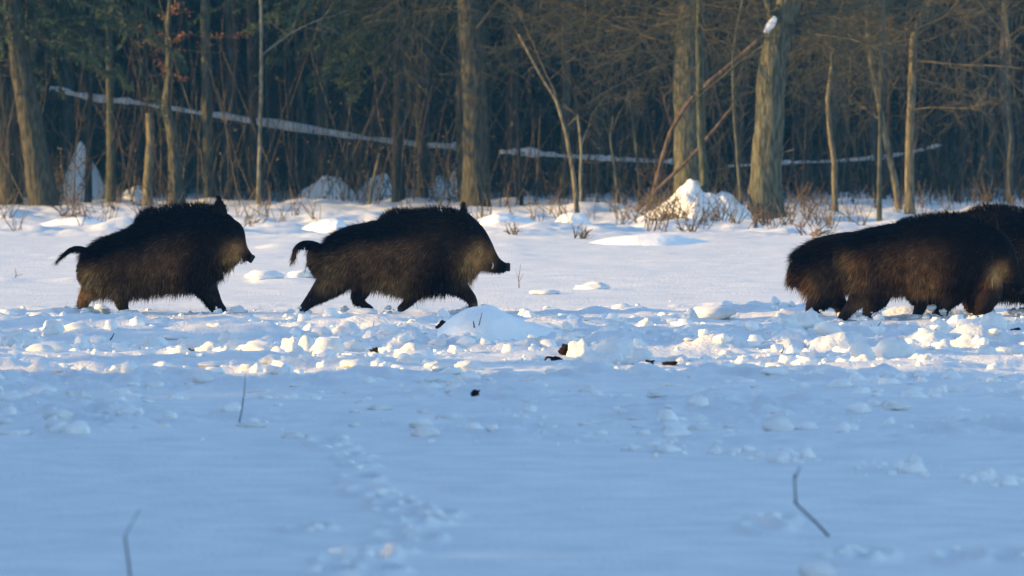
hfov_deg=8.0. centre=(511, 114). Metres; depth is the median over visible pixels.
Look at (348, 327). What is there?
snow clod
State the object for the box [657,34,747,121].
background tree
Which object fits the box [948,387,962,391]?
snow clod
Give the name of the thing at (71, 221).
snow heap
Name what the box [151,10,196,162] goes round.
background tree
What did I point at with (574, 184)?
bent sapling
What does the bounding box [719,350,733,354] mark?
snow clod
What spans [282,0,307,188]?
background tree
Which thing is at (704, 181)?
slim tree
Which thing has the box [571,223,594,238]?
bare shrub
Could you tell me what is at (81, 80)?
background tree
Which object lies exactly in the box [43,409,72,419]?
snow clod
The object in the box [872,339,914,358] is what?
snow clod
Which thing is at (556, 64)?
spruce tree
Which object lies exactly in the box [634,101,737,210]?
leaning branch
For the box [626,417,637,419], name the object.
snow clod
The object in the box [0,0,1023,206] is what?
undergrowth
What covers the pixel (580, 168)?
sapling
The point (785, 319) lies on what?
snow clod
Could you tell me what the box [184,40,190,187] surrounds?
background tree
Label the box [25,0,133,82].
background tree
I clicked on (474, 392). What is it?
soil clod
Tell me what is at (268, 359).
snow clod
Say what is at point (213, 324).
snow clod
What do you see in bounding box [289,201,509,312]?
wild boar
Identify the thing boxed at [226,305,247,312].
snow clod
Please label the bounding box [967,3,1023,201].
background tree
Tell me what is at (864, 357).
snow clod
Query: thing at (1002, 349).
snow clod
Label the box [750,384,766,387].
snow clod
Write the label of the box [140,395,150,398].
snow clod
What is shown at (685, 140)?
oak tree
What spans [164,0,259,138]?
background tree
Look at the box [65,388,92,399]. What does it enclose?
snow clod
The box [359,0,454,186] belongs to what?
background tree
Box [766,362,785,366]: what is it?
snow clod
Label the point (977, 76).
spruce tree
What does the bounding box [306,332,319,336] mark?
snow clod
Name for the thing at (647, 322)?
snow clod
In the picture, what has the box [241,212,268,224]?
bare shrub
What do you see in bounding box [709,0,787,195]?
background tree
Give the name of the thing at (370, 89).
spruce tree
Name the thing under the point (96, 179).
snow heap
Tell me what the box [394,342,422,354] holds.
snow clod
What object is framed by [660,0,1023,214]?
ash tree
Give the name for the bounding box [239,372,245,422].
bare twig
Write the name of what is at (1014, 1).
background tree
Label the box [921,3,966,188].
background tree
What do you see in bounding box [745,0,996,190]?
spruce tree
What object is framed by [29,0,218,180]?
spruce tree
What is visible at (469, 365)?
snow clod
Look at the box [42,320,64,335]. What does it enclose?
snow clod
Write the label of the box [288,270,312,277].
snow clod
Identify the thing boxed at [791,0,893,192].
background tree
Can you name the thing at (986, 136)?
background tree
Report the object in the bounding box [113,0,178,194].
background tree
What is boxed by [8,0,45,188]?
background tree
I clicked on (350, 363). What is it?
snow clod
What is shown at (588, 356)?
snow clod
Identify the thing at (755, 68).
spruce tree
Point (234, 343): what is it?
snow clod
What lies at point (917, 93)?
background tree
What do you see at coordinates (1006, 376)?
snow clod
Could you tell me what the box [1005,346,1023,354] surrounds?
snow clod
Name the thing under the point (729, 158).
spruce tree
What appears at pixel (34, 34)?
background tree
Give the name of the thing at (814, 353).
snow clod
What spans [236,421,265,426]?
snow clod
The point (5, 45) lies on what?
background tree
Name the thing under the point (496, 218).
snow heap
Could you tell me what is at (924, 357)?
snow clod
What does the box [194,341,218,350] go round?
snow clod
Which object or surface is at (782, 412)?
snow clod
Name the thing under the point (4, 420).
snow clod
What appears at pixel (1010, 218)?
wild boar
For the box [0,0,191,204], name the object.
pine tree
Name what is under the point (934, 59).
spruce tree
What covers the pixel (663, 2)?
background tree
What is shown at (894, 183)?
slim tree
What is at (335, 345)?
snow clod
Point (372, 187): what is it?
sapling
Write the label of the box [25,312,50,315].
snow clod
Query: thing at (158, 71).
spruce tree
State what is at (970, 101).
background tree
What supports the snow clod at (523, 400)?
on the snow ground
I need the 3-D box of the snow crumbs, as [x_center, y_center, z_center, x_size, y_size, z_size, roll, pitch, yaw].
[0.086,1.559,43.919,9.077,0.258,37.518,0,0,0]
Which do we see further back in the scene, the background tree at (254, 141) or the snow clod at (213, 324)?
the background tree at (254, 141)
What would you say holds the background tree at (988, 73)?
on the snow ground
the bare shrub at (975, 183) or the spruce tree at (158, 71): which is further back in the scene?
the spruce tree at (158, 71)
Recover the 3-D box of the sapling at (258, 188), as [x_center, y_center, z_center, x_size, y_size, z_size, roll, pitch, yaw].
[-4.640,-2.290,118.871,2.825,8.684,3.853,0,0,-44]
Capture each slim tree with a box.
[84,1,94,202]
[105,0,142,202]
[200,0,216,197]
[424,12,436,182]
[502,0,596,196]
[695,0,708,192]
[802,0,810,195]
[843,5,902,208]
[876,0,884,221]
[918,0,993,199]
[925,0,1023,204]
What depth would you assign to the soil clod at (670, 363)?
46.48 m
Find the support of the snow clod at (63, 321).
on the snow ground
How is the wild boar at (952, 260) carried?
on the snow ground
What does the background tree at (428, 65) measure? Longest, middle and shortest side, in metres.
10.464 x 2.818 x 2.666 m
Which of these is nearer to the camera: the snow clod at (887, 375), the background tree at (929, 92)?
the snow clod at (887, 375)
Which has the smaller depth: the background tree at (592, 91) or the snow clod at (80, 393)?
the snow clod at (80, 393)
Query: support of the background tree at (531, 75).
on the snow ground
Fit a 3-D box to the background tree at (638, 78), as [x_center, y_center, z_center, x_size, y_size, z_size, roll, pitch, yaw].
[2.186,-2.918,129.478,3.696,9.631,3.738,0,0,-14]
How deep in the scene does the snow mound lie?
50.63 m
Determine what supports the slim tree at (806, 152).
on the snow ground
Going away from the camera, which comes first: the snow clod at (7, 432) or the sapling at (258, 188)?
the snow clod at (7, 432)
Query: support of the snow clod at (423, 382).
on the snow ground
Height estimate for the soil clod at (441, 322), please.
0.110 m
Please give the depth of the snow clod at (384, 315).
56.63 m
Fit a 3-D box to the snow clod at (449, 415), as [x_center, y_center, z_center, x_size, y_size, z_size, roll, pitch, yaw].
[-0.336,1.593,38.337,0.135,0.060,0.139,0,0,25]
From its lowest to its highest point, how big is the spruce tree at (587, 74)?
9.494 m
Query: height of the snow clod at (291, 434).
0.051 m
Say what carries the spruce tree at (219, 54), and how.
on the snow ground
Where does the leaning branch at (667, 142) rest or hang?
on the snow ground
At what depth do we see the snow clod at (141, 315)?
55.96 m
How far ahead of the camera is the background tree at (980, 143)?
131.35 m
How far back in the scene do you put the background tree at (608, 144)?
135.57 m
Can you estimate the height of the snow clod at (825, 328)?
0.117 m
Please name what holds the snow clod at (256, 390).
on the snow ground
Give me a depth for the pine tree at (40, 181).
118.47 m
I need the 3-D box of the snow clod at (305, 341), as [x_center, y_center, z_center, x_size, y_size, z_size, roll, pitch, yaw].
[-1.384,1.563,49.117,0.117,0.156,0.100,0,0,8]
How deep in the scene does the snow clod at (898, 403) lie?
39.07 m
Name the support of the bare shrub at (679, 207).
on the snow ground
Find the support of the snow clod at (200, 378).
on the snow ground
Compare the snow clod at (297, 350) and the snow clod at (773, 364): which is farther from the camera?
the snow clod at (297, 350)
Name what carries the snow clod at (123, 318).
on the snow ground
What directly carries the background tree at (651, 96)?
on the snow ground
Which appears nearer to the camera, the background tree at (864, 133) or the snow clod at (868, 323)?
the snow clod at (868, 323)
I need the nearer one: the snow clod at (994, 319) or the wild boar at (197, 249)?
the snow clod at (994, 319)
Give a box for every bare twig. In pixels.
[124,509,139,575]
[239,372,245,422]
[793,467,829,535]
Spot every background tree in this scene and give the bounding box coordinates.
[4,30,54,103]
[5,43,59,139]
[7,0,89,182]
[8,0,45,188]
[21,4,86,197]
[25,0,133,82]
[35,38,133,168]
[51,4,131,142]
[86,0,198,187]
[86,14,144,177]
[95,0,144,185]
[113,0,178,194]
[133,0,223,193]
[142,0,221,184]
[143,0,263,194]
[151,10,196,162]
[161,0,177,193]
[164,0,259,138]
[173,5,316,38]
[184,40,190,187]
[212,1,334,183]
[224,0,238,199]
[231,1,257,198]
[247,0,292,200]
[263,0,336,178]
[268,0,298,195]
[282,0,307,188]
[282,0,370,193]
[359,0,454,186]
[407,0,572,145]
[407,5,449,140]
[409,5,455,129]
[430,5,575,201]
[494,12,556,129]
[501,1,586,198]
[519,0,671,193]
[528,0,624,193]
[537,6,601,181]
[556,2,732,187]
[560,0,663,172]
[569,1,672,192]
[572,3,724,115]
[583,8,633,184]
[590,0,620,193]
[599,0,667,168]
[631,0,669,196]
[635,0,814,193]
[648,15,661,156]
[650,0,828,137]
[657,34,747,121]
[660,4,731,132]
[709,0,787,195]
[726,0,800,119]
[741,1,849,195]
[784,18,844,185]
[786,1,894,194]
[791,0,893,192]
[791,7,844,191]
[801,0,961,198]
[812,3,923,184]
[827,0,852,189]
[828,8,887,175]
[851,1,946,195]
[869,0,1023,195]
[882,1,891,198]
[892,0,951,186]
[897,0,965,192]
[919,4,1023,186]
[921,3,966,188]
[930,3,1016,196]
[935,0,966,201]
[947,0,1023,22]
[966,23,998,178]
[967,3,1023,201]
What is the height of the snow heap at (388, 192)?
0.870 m
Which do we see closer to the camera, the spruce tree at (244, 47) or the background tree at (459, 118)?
the background tree at (459, 118)
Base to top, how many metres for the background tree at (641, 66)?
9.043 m
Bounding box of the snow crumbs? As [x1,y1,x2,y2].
[0,296,1023,571]
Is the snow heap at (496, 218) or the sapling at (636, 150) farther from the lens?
the sapling at (636, 150)
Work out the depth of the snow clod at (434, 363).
46.27 m
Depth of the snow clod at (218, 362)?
46.22 m
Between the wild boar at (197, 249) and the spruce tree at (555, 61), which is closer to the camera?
the wild boar at (197, 249)
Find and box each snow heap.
[41,217,106,225]
[61,141,105,199]
[122,185,141,201]
[298,176,358,200]
[302,218,347,233]
[355,173,391,200]
[429,171,457,196]
[480,213,538,224]
[555,212,591,224]
[589,234,707,245]
[636,179,751,219]
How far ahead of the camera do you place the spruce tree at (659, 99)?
140.99 m
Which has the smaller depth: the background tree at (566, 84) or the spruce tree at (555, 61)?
the background tree at (566, 84)
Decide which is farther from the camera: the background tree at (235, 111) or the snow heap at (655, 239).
the background tree at (235, 111)
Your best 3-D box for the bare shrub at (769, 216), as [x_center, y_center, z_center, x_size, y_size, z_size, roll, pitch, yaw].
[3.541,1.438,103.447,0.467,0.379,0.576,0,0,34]
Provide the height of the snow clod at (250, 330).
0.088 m
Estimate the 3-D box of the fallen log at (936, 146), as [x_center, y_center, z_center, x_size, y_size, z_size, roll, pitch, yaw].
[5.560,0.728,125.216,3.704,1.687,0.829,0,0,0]
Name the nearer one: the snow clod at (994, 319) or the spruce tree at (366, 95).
the snow clod at (994, 319)
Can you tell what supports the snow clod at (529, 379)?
on the snow ground
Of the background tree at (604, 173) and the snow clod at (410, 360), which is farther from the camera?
the background tree at (604, 173)
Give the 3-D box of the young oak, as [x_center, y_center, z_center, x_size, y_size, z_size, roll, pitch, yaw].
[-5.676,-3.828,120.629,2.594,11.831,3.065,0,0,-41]
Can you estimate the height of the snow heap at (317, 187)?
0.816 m
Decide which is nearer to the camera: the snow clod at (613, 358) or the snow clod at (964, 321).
the snow clod at (613, 358)
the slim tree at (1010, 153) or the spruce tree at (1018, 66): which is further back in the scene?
the spruce tree at (1018, 66)
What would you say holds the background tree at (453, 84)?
on the snow ground
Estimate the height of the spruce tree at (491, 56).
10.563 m
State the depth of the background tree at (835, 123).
125.81 m
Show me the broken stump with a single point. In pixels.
(148, 173)
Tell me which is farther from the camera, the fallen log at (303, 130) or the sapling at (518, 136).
the fallen log at (303, 130)
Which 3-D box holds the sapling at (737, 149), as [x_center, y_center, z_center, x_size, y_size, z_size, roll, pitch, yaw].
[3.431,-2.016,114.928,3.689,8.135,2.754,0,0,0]
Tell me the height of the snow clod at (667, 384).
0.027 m
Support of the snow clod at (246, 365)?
on the snow ground
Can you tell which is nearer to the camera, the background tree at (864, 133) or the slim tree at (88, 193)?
the slim tree at (88, 193)
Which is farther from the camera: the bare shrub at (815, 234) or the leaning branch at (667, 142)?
the leaning branch at (667, 142)
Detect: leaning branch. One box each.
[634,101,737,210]
[647,37,760,209]
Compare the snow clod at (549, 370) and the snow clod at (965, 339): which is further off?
the snow clod at (965, 339)
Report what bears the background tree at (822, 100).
on the snow ground
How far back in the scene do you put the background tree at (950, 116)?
135.61 m
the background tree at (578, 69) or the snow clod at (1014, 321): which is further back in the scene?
the background tree at (578, 69)
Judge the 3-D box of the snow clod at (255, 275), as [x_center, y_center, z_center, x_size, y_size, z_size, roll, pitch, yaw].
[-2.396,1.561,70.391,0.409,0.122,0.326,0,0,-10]
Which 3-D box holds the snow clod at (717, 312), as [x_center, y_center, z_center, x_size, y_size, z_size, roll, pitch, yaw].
[1.581,1.563,57.395,0.329,0.120,0.318,0,0,-32]
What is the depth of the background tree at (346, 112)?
128.51 m
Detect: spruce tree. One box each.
[4,11,74,176]
[25,0,239,188]
[27,14,152,172]
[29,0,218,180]
[49,10,196,163]
[145,0,334,181]
[154,4,333,161]
[161,0,380,190]
[279,0,456,188]
[280,1,450,180]
[381,11,559,179]
[387,0,621,190]
[387,13,543,150]
[456,4,586,131]
[527,2,659,173]
[537,0,664,180]
[581,0,752,188]
[622,18,750,175]
[648,7,838,186]
[706,0,862,188]
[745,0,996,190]
[754,0,937,180]
[893,10,955,169]
[895,0,1023,188]
[919,9,1023,183]
[1013,41,1023,189]
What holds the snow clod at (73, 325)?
on the snow ground
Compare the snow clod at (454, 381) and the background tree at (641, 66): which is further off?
the background tree at (641, 66)
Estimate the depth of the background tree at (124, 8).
137.03 m
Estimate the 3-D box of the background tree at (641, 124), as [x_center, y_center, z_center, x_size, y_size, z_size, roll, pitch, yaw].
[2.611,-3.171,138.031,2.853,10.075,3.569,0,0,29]
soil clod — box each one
[369,347,381,352]
[435,320,444,328]
[470,389,479,395]
[544,356,562,360]
[558,344,567,355]
[662,361,677,364]
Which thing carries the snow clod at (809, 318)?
on the snow ground
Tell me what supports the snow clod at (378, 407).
on the snow ground
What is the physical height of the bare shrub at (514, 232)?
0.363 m
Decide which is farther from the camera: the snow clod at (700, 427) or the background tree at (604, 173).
the background tree at (604, 173)
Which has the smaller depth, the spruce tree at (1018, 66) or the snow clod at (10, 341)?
the snow clod at (10, 341)
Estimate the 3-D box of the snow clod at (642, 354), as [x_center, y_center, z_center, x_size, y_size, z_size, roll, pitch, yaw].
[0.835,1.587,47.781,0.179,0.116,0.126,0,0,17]
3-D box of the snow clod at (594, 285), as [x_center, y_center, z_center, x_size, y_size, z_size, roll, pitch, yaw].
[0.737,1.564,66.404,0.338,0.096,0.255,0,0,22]
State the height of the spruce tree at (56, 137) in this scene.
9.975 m
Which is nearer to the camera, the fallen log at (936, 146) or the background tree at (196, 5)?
the fallen log at (936, 146)
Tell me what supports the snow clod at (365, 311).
on the snow ground
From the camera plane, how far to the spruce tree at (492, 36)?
146.89 m
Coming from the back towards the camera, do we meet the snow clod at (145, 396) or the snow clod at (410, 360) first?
the snow clod at (410, 360)
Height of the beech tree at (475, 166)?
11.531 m
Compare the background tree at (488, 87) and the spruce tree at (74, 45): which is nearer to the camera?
the background tree at (488, 87)
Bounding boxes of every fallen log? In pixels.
[48,67,455,156]
[499,113,673,196]
[728,114,941,192]
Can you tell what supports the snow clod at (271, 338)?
on the snow ground
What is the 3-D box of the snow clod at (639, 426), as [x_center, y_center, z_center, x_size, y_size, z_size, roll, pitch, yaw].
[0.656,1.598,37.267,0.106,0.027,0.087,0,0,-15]
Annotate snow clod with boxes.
[0,417,14,423]
[0,430,17,434]
[2,329,29,342]
[4,337,19,345]
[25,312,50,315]
[26,343,56,352]
[40,341,72,350]
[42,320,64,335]
[43,319,71,327]
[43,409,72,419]
[45,421,65,427]
[49,420,67,423]
[64,322,92,330]
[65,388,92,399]
[81,347,92,350]
[97,410,115,413]
[114,309,137,314]
[115,316,131,319]
[122,410,150,419]
[129,313,148,318]
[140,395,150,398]
[141,333,161,346]
[156,422,171,427]
[163,333,188,339]
[180,337,211,348]
[189,373,213,382]
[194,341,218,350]
[197,362,220,366]
[206,360,223,364]
[207,322,220,326]
[212,330,234,345]
[222,338,247,348]
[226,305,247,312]
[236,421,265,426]
[238,339,274,350]
[240,364,252,367]
[241,328,266,333]
[244,270,283,280]
[252,388,273,392]
[258,354,281,363]
[260,335,279,341]
[265,366,278,374]
[280,334,303,351]
[280,431,304,437]
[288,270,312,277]
[289,347,306,354]
[298,335,313,348]
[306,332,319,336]
[310,337,344,353]
[311,326,331,334]
[332,321,360,333]
[340,359,368,366]
[343,339,364,351]
[348,409,358,412]
[348,422,359,426]
[351,308,377,313]
[367,404,391,409]
[371,313,390,316]
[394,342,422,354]
[398,356,421,363]
[410,426,439,436]
[416,381,429,383]
[417,409,429,413]
[420,378,447,382]
[423,361,447,367]
[428,338,446,345]
[432,367,445,370]
[435,412,461,418]
[446,379,466,385]
[454,360,483,369]
[516,398,529,401]
[520,377,540,380]
[529,289,560,294]
[544,368,557,373]
[556,335,565,339]
[566,337,591,357]
[574,281,609,288]
[577,421,590,424]
[578,384,595,391]
[581,350,605,362]
[592,336,635,359]
[600,353,623,363]
[617,360,634,364]
[626,348,652,360]
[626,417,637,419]
[630,424,648,427]
[638,318,653,326]
[647,389,665,396]
[660,314,681,320]
[662,383,674,385]
[666,354,691,360]
[675,357,688,364]
[682,307,698,318]
[687,424,716,430]
[694,306,736,319]
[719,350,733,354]
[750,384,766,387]
[761,415,794,431]
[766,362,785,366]
[769,409,791,416]
[770,313,801,327]
[791,308,827,328]
[797,560,835,575]
[800,350,826,357]
[813,321,841,335]
[840,321,859,326]
[849,341,874,358]
[852,354,872,360]
[860,321,884,326]
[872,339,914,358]
[879,396,910,410]
[880,373,893,377]
[918,354,931,361]
[924,346,935,348]
[927,319,951,333]
[935,338,952,349]
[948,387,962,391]
[950,333,974,345]
[956,317,980,326]
[977,345,997,354]
[978,311,1007,329]
[989,328,1002,334]
[996,347,1007,351]
[1000,375,1019,377]
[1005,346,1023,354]
[1006,318,1019,325]
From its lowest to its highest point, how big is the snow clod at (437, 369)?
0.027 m
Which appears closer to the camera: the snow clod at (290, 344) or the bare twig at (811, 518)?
the bare twig at (811, 518)
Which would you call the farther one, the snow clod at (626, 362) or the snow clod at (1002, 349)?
the snow clod at (1002, 349)
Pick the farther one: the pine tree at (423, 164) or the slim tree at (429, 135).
the slim tree at (429, 135)
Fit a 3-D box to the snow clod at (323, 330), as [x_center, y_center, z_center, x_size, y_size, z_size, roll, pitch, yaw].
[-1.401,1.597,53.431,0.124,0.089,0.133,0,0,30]
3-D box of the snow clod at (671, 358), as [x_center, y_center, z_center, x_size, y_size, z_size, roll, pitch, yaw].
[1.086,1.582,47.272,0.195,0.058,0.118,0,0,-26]
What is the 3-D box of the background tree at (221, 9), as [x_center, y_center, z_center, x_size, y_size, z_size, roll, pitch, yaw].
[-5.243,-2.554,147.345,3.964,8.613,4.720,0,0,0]
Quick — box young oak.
[137,0,249,205]
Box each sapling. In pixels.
[256,0,345,203]
[367,153,379,203]
[507,7,586,212]
[515,0,522,205]
[564,86,619,201]
[586,69,646,202]
[616,81,648,204]
[731,0,743,204]
[819,36,838,211]
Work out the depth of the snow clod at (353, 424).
36.99 m
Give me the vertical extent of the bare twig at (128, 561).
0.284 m
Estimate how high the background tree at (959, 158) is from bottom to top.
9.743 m
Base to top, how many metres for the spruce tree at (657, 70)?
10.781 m
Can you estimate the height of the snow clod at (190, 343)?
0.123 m
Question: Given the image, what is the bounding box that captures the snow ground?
[0,176,1023,575]
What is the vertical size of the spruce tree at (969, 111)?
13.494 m
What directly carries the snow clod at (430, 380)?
on the snow ground
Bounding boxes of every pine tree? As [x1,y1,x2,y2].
[0,0,189,205]
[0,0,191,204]
[184,0,511,202]
[257,0,554,198]
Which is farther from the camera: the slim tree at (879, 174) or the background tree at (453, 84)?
the background tree at (453, 84)
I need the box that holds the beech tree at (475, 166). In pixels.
[286,0,732,206]
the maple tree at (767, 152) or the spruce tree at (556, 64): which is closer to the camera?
the maple tree at (767, 152)
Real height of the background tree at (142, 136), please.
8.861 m
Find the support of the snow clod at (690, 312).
on the snow ground
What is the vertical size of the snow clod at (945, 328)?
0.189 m
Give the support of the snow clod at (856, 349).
on the snow ground
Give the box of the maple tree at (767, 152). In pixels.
[540,0,1001,218]
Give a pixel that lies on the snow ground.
(226, 496)
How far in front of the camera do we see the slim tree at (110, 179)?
121.94 m
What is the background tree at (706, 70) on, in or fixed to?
on the snow ground
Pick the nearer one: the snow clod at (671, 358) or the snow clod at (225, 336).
the snow clod at (671, 358)
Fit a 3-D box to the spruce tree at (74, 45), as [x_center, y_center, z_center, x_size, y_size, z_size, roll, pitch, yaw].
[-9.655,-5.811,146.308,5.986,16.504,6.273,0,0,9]
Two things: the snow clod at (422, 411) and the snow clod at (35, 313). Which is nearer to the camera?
the snow clod at (422, 411)
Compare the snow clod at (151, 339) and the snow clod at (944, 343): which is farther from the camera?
the snow clod at (151, 339)
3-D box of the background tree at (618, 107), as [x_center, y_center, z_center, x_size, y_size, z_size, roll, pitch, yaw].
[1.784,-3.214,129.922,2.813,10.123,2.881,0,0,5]
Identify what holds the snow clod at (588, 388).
on the snow ground
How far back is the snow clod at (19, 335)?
51.58 m
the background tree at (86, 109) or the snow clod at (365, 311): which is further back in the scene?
the background tree at (86, 109)
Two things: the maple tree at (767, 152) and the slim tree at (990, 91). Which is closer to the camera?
the maple tree at (767, 152)
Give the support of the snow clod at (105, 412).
on the snow ground
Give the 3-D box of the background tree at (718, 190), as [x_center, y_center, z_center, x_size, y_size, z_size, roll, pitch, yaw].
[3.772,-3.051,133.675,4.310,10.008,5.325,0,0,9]
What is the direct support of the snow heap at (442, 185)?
on the snow ground
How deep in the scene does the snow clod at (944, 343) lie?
48.87 m
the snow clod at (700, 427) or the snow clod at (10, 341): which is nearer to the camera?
the snow clod at (700, 427)
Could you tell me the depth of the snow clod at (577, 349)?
48.86 m
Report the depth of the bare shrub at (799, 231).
96.80 m
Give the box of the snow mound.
[437,305,560,341]
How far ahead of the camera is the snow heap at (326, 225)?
100.13 m
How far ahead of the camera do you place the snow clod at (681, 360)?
46.74 m
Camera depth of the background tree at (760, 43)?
139.46 m
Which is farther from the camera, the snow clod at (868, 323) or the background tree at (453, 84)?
the background tree at (453, 84)
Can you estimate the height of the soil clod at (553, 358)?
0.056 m
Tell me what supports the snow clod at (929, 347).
on the snow ground
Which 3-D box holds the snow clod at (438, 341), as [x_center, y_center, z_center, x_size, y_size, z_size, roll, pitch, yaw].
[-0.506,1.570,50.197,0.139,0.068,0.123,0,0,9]
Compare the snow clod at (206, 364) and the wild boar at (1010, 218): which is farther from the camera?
the wild boar at (1010, 218)
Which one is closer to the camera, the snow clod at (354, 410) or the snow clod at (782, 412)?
the snow clod at (782, 412)
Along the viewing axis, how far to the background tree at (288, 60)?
132.24 m
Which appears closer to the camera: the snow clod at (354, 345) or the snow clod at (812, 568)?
the snow clod at (812, 568)
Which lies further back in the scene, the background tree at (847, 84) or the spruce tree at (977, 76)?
the spruce tree at (977, 76)
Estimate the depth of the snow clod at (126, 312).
58.29 m
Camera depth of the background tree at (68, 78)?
131.15 m
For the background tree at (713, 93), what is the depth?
137.74 m
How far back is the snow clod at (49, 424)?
36.16 m
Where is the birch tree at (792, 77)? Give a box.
[791,30,794,135]
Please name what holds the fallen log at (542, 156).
on the snow ground
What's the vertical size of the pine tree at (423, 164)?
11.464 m
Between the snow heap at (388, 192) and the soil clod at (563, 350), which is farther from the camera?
the snow heap at (388, 192)
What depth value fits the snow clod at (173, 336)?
52.67 m
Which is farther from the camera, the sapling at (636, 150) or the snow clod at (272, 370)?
the sapling at (636, 150)
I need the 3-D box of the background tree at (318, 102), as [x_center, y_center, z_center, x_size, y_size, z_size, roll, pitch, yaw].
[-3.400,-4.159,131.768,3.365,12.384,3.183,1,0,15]
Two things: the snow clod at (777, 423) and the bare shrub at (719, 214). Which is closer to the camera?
the snow clod at (777, 423)
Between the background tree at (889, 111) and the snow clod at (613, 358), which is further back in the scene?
the background tree at (889, 111)
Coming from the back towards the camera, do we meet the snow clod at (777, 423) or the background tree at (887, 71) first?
the background tree at (887, 71)
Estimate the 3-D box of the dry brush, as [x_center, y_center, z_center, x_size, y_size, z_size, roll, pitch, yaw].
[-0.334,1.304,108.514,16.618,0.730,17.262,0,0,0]
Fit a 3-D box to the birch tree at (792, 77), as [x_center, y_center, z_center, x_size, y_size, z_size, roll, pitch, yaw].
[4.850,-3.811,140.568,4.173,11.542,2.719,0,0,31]
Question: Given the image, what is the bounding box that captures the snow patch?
[764,16,776,32]
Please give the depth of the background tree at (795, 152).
133.50 m
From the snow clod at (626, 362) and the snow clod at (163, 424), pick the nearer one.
the snow clod at (163, 424)
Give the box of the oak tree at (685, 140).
[408,0,946,194]
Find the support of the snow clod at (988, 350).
on the snow ground
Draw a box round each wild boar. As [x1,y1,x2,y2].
[52,195,254,312]
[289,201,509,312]
[781,223,941,314]
[831,210,1023,320]
[932,201,1023,313]
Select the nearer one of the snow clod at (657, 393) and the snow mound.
the snow clod at (657, 393)
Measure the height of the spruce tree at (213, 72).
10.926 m
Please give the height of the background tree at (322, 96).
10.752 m
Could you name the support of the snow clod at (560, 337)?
on the snow ground
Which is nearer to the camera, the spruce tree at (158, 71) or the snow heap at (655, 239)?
the snow heap at (655, 239)
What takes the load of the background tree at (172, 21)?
on the snow ground
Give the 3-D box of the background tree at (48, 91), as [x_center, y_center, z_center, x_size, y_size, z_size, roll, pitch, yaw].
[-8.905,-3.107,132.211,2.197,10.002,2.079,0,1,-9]
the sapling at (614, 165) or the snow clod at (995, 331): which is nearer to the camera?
the snow clod at (995, 331)
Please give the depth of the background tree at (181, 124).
132.25 m
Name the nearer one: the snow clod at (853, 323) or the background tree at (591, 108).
the snow clod at (853, 323)
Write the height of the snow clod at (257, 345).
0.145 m
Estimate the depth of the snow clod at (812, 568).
25.34 m
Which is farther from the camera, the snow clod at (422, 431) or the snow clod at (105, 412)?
the snow clod at (105, 412)
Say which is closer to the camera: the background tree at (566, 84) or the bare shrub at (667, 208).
the bare shrub at (667, 208)
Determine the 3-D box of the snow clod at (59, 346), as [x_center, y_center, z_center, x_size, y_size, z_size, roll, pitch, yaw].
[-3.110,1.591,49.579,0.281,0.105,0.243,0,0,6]
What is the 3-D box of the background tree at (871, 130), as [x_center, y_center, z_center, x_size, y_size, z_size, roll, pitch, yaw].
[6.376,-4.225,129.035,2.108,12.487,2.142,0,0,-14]
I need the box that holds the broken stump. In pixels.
[141,113,153,205]
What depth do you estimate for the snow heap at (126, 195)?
123.56 m
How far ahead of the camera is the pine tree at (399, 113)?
121.17 m
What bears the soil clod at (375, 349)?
on the snow ground
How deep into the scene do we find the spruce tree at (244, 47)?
139.23 m
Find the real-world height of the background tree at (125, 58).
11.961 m
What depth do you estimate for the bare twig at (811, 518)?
27.43 m
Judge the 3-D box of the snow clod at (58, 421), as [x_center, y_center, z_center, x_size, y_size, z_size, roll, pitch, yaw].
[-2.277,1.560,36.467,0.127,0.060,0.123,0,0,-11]
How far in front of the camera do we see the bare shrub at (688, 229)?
97.80 m
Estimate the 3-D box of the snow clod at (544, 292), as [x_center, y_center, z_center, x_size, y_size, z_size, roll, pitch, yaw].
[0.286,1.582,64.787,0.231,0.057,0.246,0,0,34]
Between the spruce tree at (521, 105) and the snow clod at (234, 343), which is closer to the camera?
the snow clod at (234, 343)
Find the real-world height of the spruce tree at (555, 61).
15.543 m
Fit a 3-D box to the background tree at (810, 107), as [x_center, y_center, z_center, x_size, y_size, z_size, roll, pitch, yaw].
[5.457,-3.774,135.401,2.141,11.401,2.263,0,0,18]
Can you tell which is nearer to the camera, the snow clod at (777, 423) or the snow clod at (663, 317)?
the snow clod at (777, 423)
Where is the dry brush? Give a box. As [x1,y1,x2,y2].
[0,175,1023,231]
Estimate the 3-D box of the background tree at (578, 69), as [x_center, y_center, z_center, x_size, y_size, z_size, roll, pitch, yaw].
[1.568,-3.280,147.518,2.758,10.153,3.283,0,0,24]
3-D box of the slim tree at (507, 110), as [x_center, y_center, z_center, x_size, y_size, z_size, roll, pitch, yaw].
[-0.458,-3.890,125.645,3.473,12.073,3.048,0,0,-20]
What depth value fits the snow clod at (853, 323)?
53.84 m
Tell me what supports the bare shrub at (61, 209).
on the snow ground
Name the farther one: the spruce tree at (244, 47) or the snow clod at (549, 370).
the spruce tree at (244, 47)
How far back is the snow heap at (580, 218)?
105.18 m
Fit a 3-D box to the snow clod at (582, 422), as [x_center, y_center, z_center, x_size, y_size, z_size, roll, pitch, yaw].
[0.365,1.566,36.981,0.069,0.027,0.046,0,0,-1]
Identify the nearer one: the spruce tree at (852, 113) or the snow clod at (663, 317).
the snow clod at (663, 317)
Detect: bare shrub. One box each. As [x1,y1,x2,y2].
[41,199,98,216]
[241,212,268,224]
[502,217,521,234]
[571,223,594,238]
[635,183,683,220]
[654,188,701,219]
[666,211,704,231]
[700,193,742,221]
[747,203,777,223]
[787,211,840,234]
[808,224,821,236]
[964,165,997,196]
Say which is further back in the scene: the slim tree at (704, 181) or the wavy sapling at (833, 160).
the wavy sapling at (833, 160)
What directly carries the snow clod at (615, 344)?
on the snow ground
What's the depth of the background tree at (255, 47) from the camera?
129.72 m

